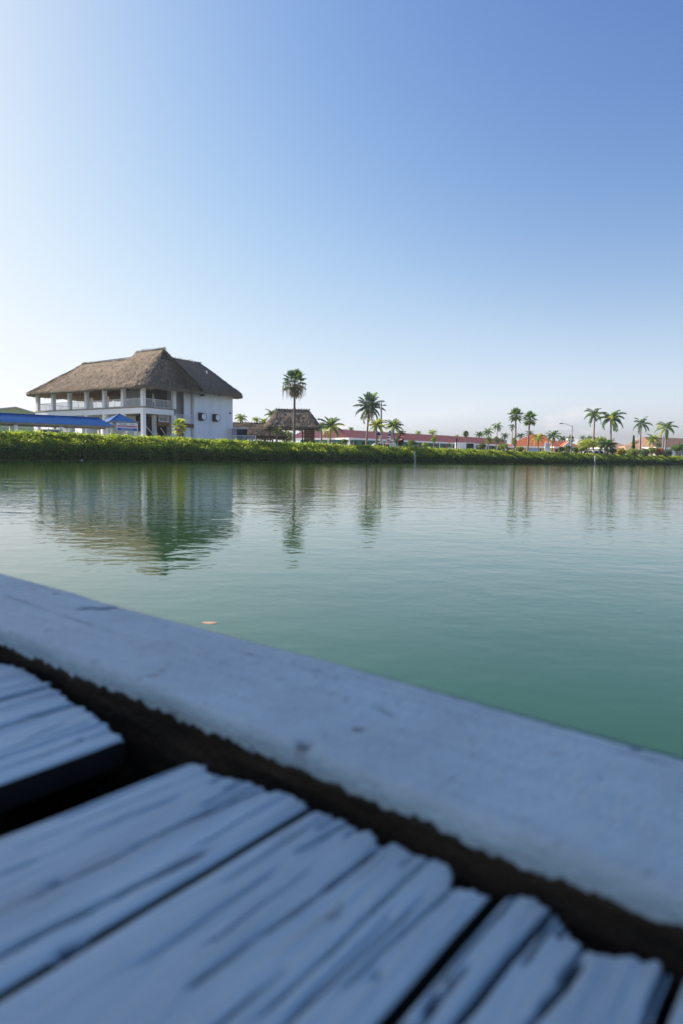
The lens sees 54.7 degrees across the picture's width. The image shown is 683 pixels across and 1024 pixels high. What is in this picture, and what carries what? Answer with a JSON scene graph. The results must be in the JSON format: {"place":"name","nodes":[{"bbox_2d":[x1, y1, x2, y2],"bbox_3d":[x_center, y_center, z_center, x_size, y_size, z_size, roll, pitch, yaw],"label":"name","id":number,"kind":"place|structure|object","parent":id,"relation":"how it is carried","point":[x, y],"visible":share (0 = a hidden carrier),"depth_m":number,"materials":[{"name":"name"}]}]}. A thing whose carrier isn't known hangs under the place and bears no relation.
{"place":"outdoors","nodes":[
{"label":"outdoors","id":0,"kind":"place"},
{"bbox_2d":[0,407,35,431],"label":"lime house","id":1,"kind":"structure","parent":0,"point":[18,410],"depth_m":105.75,"materials":[{"name":"green paint"}]},
{"bbox_2d":[0,460,682,760],"bbox_3d":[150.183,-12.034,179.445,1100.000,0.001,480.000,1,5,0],"label":"water","id":2,"kind":"structure","parent":0,"point":[550,594],"depth_m":3.41,"materials":[{"name":"green liquid"}]},
{"bbox_2d":[0,574,682,1023],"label":"wooden dock","id":3,"kind":"object","parent":2,"relation":"on","point":[200,826],"visible":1,"depth_m":0.45,"materials":[{"name":"paint"}]},
{"bbox_2d":[0,0,682,449],"label":"sky","id":4,"kind":"structure","parent":0,"point":[463,214],"materials":[{"name":"blue"}]},
{"bbox_2d":[103,460,638,464],"bbox_3d":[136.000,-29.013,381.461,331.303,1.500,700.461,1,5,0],"label":"ground","id":5,"kind":"structure","parent":0,"point":[287,461],"depth_m":80.11,"materials":[{"name":"brown soil"}]},
{"bbox_2d":[38,429,62,432],"bbox_3d":[-27.476,-6.836,61.986,4.392,1.848,1.820,0,5,-8],"label":"parked car","id":6,"kind":"object","parent":5,"relation":"on","point":[51,430],"visible":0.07,"depth_m":61.27,"materials":[{"name":"silver metal"}]},
{"bbox_2d":[0,413,114,435],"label":"blue canopy","id":7,"kind":"object","parent":5,"relation":"on","point":[15,420],"visible":0.86,"depth_m":70.47,"materials":[{"name":"metal"}]},
{"bbox_2d":[102,414,138,436],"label":"ticket kiosk","id":8,"kind":"object","parent":5,"relation":"on","point":[121,423],"visible":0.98,"depth_m":75.77,"materials":[{"name":"blue metal"}]},
{"bbox_2d":[26,347,242,442],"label":"thatched restaurant","id":9,"kind":"structure","parent":5,"relation":"on","point":[159,390],"depth_m":90.64,"materials":[{"name":"white paint"}]},
{"bbox_2d":[172,417,188,437],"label":"fan palm","id":10,"kind":"object","parent":5,"relation":"on","point":[179,430],"visible":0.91,"depth_m":78.16,"materials":[{"name":"green plant"}]},
{"bbox_2d":[232,428,247,440],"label":"awning","id":11,"kind":"object","parent":5,"relation":"on","point":[239,431],"visible":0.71,"depth_m":96.75,"materials":[{"name":"white fabric"}]},
{"bbox_2d":[234,414,246,421],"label":"coconut palm","id":12,"kind":"object","parent":5,"relation":"on","point":[241,416],"visible":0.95,"depth_m":116.84,"materials":[{"name":"green plant"}]},
{"bbox_2d":[233,435,255,440],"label":"terrace railing","id":13,"kind":"object","parent":5,"relation":"on","point":[251,437],"visible":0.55,"depth_m":94.55,"materials":[{"name":"white metal"}]},
{"bbox_2d":[252,416,259,422],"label":"coconut palm","id":14,"kind":"object","parent":5,"relation":"on","point":[256,419],"visible":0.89,"depth_m":126.84,"materials":[{"name":"green plant"}]},
{"bbox_2d":[233,421,283,441],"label":"building","id":15,"kind":"structure","parent":5,"relation":"on","point":[256,430],"depth_m":106.29,"materials":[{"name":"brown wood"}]},
{"bbox_2d":[259,418,267,440],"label":"coconut palm","id":16,"kind":"object","parent":5,"relation":"on","point":[264,420],"visible":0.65,"depth_m":111.00,"materials":[{"name":"green plant"}]},
{"bbox_2d":[264,409,275,441],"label":"coconut palm","id":17,"kind":"object","parent":5,"relation":"on","point":[270,413],"visible":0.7,"depth_m":116.73,"materials":[{"name":"green plant"}]},
{"bbox_2d":[271,427,281,441],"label":"coconut palm","id":18,"kind":"object","parent":5,"relation":"on","point":[276,430],"visible":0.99,"depth_m":91.33,"materials":[{"name":"green plant"}]},
{"bbox_2d":[280,430,292,441],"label":"shrub","id":19,"kind":"object","parent":5,"relation":"on","point":[288,436],"visible":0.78,"depth_m":106.91,"materials":[{"name":"green plant"}]},
{"bbox_2d":[262,408,321,442],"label":"thatched hut","id":20,"kind":"object","parent":5,"relation":"on","point":[307,422],"visible":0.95,"depth_m":99.70,"materials":[{"name":"brown wood"}]},
{"bbox_2d":[282,368,306,440],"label":"fan palm","id":21,"kind":"object","parent":5,"relation":"on","point":[296,375],"visible":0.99,"depth_m":87.68,"materials":[{"name":"green plant"}]},
{"bbox_2d":[292,431,347,444],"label":"red roof arcade","id":22,"kind":"object","parent":5,"relation":"on","point":[325,440],"visible":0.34,"depth_m":121.94,"materials":[{"name":"metal"}]},
{"bbox_2d":[317,417,343,443],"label":"coconut palm","id":23,"kind":"object","parent":5,"relation":"on","point":[331,423],"visible":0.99,"depth_m":95.04,"materials":[{"name":"green plant"}]},
{"bbox_2d":[0,427,682,464],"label":"mangrove hedge","id":24,"kind":"object","parent":5,"relation":"on","point":[31,445],"visible":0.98,"depth_m":77.27,"materials":[{"name":"green plant"}]},
{"bbox_2d":[353,391,385,444],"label":"coconut palm","id":25,"kind":"object","parent":5,"relation":"on","point":[369,411],"visible":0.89,"depth_m":104.58,"materials":[{"name":"green plant"}]},
{"bbox_2d":[364,400,386,442],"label":"street light","id":26,"kind":"object","parent":5,"relation":"on","point":[381,405],"visible":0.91,"depth_m":101.97,"materials":[{"name":"metal"}]},
{"bbox_2d":[367,418,387,444],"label":"coconut palm","id":27,"kind":"object","parent":5,"relation":"on","point":[377,423],"visible":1,"depth_m":97.99,"materials":[{"name":"green plant"}]},
{"bbox_2d":[373,443,395,446],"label":"parked van","id":28,"kind":"object","parent":5,"relation":"on","point":[390,444],"visible":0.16,"depth_m":99.98,"materials":[{"name":"white metal"}]},
{"bbox_2d":[385,431,390,445],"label":"feather flag","id":29,"kind":"object","parent":5,"relation":"on","point":[388,438],"visible":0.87,"depth_m":98.40,"materials":[{"name":"fabric"}]},
{"bbox_2d":[384,418,403,442],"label":"coconut palm","id":30,"kind":"object","parent":5,"relation":"on","point":[393,424],"visible":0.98,"depth_m":100.13,"materials":[{"name":"green plant"}]},
{"bbox_2d":[395,436,403,445],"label":"shrub","id":31,"kind":"object","parent":5,"relation":"on","point":[401,442],"visible":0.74,"depth_m":102.11,"materials":[{"name":"green plant"}]},
{"bbox_2d":[397,430,405,446],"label":"coconut palm","id":32,"kind":"object","parent":5,"relation":"on","point":[401,432],"visible":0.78,"depth_m":103.08,"materials":[{"name":"green plant"}]},
{"bbox_2d":[407,439,416,445],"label":"shrub","id":33,"kind":"object","parent":5,"relation":"on","point":[412,442],"visible":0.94,"depth_m":109.16,"materials":[{"name":"green plant"}]},
{"bbox_2d":[319,429,508,449],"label":"red roof arcade","id":34,"kind":"object","parent":5,"relation":"on","point":[354,437],"visible":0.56,"depth_m":132.44,"materials":[{"name":"metal"}]},
{"bbox_2d":[431,436,436,446],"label":"fan palm","id":35,"kind":"object","parent":5,"relation":"on","point":[433,440],"visible":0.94,"depth_m":111.22,"materials":[{"name":"green plant"}]},
{"bbox_2d":[455,442,474,448],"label":"white trailer","id":36,"kind":"object","parent":5,"relation":"on","point":[465,445],"visible":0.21,"depth_m":118.43,"materials":[{"name":"metal"}]},
{"bbox_2d":[463,431,468,441],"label":"fan palm","id":37,"kind":"object","parent":5,"relation":"on","point":[465,434],"visible":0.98,"depth_m":138.92,"materials":[{"name":"green plant"}]},
{"bbox_2d":[474,431,484,437],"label":"coconut palm","id":38,"kind":"object","parent":5,"relation":"on","point":[480,434],"visible":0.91,"depth_m":163.72,"materials":[{"name":"green plant"}]},
{"bbox_2d":[478,443,485,449],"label":"shrub","id":39,"kind":"object","parent":5,"relation":"on","point":[482,445],"visible":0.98,"depth_m":112.26,"materials":[{"name":"green plant"}]},
{"bbox_2d":[483,427,492,437],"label":"coconut palm","id":40,"kind":"object","parent":5,"relation":"on","point":[486,431],"visible":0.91,"depth_m":163.74,"materials":[{"name":"green plant"}]},
{"bbox_2d":[485,436,492,449],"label":"fan palm","id":41,"kind":"object","parent":5,"relation":"on","point":[487,440],"visible":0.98,"depth_m":124.06,"materials":[{"name":"green plant"}]},
{"bbox_2d":[493,436,499,448],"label":"fan palm","id":42,"kind":"object","parent":5,"relation":"on","point":[495,439],"visible":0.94,"depth_m":127.13,"materials":[{"name":"green plant"}]},
{"bbox_2d":[491,422,502,436],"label":"royal palm","id":43,"kind":"object","parent":5,"relation":"on","point":[497,426],"visible":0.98,"depth_m":158.73,"materials":[{"name":"green plant"}]},
{"bbox_2d":[497,443,508,450],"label":"shrub","id":44,"kind":"object","parent":5,"relation":"on","point":[502,446],"visible":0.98,"depth_m":115.83,"materials":[{"name":"green plant"}]},
{"bbox_2d":[500,433,508,442],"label":"coconut palm","id":45,"kind":"object","parent":5,"relation":"on","point":[504,435],"visible":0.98,"depth_m":158.96,"materials":[{"name":"green plant"}]},
{"bbox_2d":[508,424,514,450],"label":"royal palm","id":46,"kind":"object","parent":5,"relation":"on","point":[512,426],"visible":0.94,"depth_m":148.90,"materials":[{"name":"green plant"}]},
{"bbox_2d":[510,437,516,450],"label":"fan palm","id":47,"kind":"object","parent":5,"relation":"on","point":[514,441],"visible":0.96,"depth_m":123.14,"materials":[{"name":"green plant"}]},
{"bbox_2d":[507,407,523,450],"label":"fan palm","id":48,"kind":"object","parent":5,"relation":"on","point":[515,412],"visible":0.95,"depth_m":131.66,"materials":[{"name":"green plant"}]},
{"bbox_2d":[515,446,523,451],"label":"shrub","id":49,"kind":"object","parent":5,"relation":"on","point":[519,448],"visible":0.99,"depth_m":119.26,"materials":[{"name":"green plant"}]},
{"bbox_2d":[516,433,523,439],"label":"coconut palm","id":50,"kind":"object","parent":5,"relation":"on","point":[520,436],"visible":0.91,"depth_m":166.75,"materials":[{"name":"green plant"}]},
{"bbox_2d":[507,434,551,451],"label":"terracotta house","id":51,"kind":"structure","parent":5,"relation":"on","point":[522,442],"depth_m":150.10,"materials":[{"name":"orange paint"}]},
{"bbox_2d":[522,410,537,450],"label":"fan palm","id":52,"kind":"object","parent":5,"relation":"on","point":[529,421],"visible":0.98,"depth_m":129.78,"materials":[{"name":"green plant"}]},
{"bbox_2d":[529,448,539,451],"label":"notice hoarding","id":53,"kind":"object","parent":5,"relation":"on","point":[533,449],"visible":0.29,"depth_m":130.38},
{"bbox_2d":[532,433,545,451],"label":"coconut palm","id":54,"kind":"object","parent":5,"relation":"on","point":[537,437],"visible":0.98,"depth_m":127.16,"materials":[{"name":"green plant"}]},
{"bbox_2d":[545,442,550,451],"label":"white sign","id":55,"kind":"object","parent":5,"relation":"on","point":[547,446],"visible":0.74,"depth_m":131.33,"materials":[{"name":"paint"}]},
{"bbox_2d":[544,430,562,451],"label":"coconut palm","id":56,"kind":"object","parent":5,"relation":"on","point":[553,434],"visible":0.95,"depth_m":133.08,"materials":[{"name":"green plant"}]},
{"bbox_2d":[544,441,579,452],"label":"terracotta house","id":57,"kind":"structure","parent":5,"relation":"on","point":[556,445],"depth_m":147.83,"materials":[{"name":"white paint"}]},
{"bbox_2d":[558,436,568,441],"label":"coconut palm","id":58,"kind":"object","parent":5,"relation":"on","point":[561,439],"visible":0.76,"depth_m":158.95,"materials":[{"name":"green plant"}]},
{"bbox_2d":[559,423,572,452],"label":"street light","id":59,"kind":"object","parent":5,"relation":"on","point":[571,435],"visible":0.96,"depth_m":134.98,"materials":[{"name":"metal"}]},
{"bbox_2d":[560,441,573,452],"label":"gabled porch","id":60,"kind":"object","parent":5,"relation":"on","point":[568,443],"visible":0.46,"depth_m":143.76,"materials":[{"name":"ceramic"}]},
{"bbox_2d":[564,445,571,451],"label":"shrub","id":61,"kind":"object","parent":5,"relation":"on","point":[568,448],"visible":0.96,"depth_m":131.27,"materials":[{"name":"green plant"}]},
{"bbox_2d":[567,435,574,442],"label":"fan palm","id":62,"kind":"object","parent":5,"relation":"on","point":[569,439],"visible":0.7,"depth_m":163.81,"materials":[{"name":"green plant"}]},
{"bbox_2d":[565,436,580,444],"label":"pale roof house","id":63,"kind":"structure","parent":5,"relation":"on","point":[575,439],"depth_m":206.87,"materials":[{"name":"white paint"}]},
{"bbox_2d":[578,446,585,453],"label":"shrub","id":64,"kind":"object","parent":5,"relation":"on","point":[581,449],"visible":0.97,"depth_m":133.95,"materials":[{"name":"green plant"}]},
{"bbox_2d":[577,439,596,453],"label":"yellow tree","id":65,"kind":"object","parent":5,"relation":"on","point":[588,444],"visible":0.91,"depth_m":140.57,"materials":[{"name":"green plant"}]},
{"bbox_2d":[584,408,606,450],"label":"royal palm","id":66,"kind":"object","parent":5,"relation":"on","point":[592,414],"visible":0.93,"depth_m":144.78,"materials":[{"name":"green plant"}]},
{"bbox_2d":[594,436,606,450],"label":"yellow tree","id":67,"kind":"object","parent":5,"relation":"on","point":[597,439],"visible":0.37,"depth_m":148.84,"materials":[{"name":"green plant"}]},
{"bbox_2d":[587,441,623,453],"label":"tan roof house","id":68,"kind":"structure","parent":5,"relation":"on","point":[597,449],"depth_m":174.46,"materials":[{"name":"white paint"}]},
{"bbox_2d":[596,410,626,454],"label":"royal palm","id":69,"kind":"object","parent":5,"relation":"on","point":[612,418],"visible":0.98,"depth_m":141.89,"materials":[{"name":"green plant"}]},
{"bbox_2d":[608,448,616,453],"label":"shrub","id":70,"kind":"object","parent":5,"relation":"on","point":[612,451],"visible":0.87,"depth_m":142.49,"materials":[{"name":"green plant"}]},
{"bbox_2d":[616,448,625,454],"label":"croton bush","id":71,"kind":"object","parent":5,"relation":"on","point":[620,451],"visible":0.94,"depth_m":145.37,"materials":[{"name":"yellow plant"}]},
{"bbox_2d":[614,445,650,454],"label":"tan roof house","id":72,"kind":"structure","parent":5,"relation":"on","point":[627,447],"depth_m":171.35,"materials":[{"name":"beige paint"}]},
{"bbox_2d":[631,435,634,448],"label":"cypress","id":73,"kind":"object","parent":5,"relation":"on","point":[633,443],"visible":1,"depth_m":149.65,"materials":[{"name":"green plant"}]},
{"bbox_2d":[626,448,641,455],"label":"shrub","id":74,"kind":"object","parent":5,"relation":"on","point":[632,451],"visible":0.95,"depth_m":149.11,"materials":[{"name":"green plant"}]},
{"bbox_2d":[633,416,652,455],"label":"royal palm","id":75,"kind":"object","parent":5,"relation":"on","point":[639,425],"visible":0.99,"depth_m":151.94,"materials":[{"name":"green plant"}]},
{"bbox_2d":[641,449,649,455],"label":"shrub","id":76,"kind":"object","parent":5,"relation":"on","point":[645,452],"visible":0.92,"depth_m":153.25,"materials":[{"name":"green plant"}]},
{"bbox_2d":[647,447,656,455],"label":"shrub","id":77,"kind":"object","parent":5,"relation":"on","point":[651,450],"visible":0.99,"depth_m":156.05,"materials":[{"name":"green plant"}]},
{"bbox_2d":[646,434,659,454],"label":"coconut palm","id":78,"kind":"object","parent":5,"relation":"on","point":[655,438],"visible":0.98,"depth_m":156.58,"materials":[{"name":"green plant"}]},
{"bbox_2d":[626,437,682,455],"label":"brown roof house","id":79,"kind":"structure","parent":5,"relation":"on","point":[670,442],"depth_m":182.66,"materials":[{"name":"beige paint"}]},
{"bbox_2d":[653,447,663,456],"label":"flowering shrub","id":80,"kind":"object","parent":5,"relation":"on","point":[658,452],"visible":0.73,"depth_m":157.90,"materials":[{"name":"red plant"}]},
{"bbox_2d":[660,450,671,456],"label":"shrub","id":81,"kind":"object","parent":5,"relation":"on","point":[668,452],"visible":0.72,"depth_m":160.85,"materials":[{"name":"green plant"}]},
{"bbox_2d":[654,421,678,452],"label":"royal palm","id":82,"kind":"object","parent":5,"relation":"on","point":[668,425],"visible":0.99,"depth_m":161.15,"materials":[{"name":"green plant"}]},
{"bbox_2d":[670,445,681,455],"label":"shrub","id":83,"kind":"object","parent":5,"relation":"on","point":[675,448],"visible":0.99,"depth_m":165.43,"materials":[{"name":"green plant"}]},
{"bbox_2d":[596,438,617,455],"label":"date palm","id":84,"kind":"object","parent":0,"point":[606,444],"visible":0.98,"depth_m":140.83,"materials":[{"name":"green plant"}]}
]}

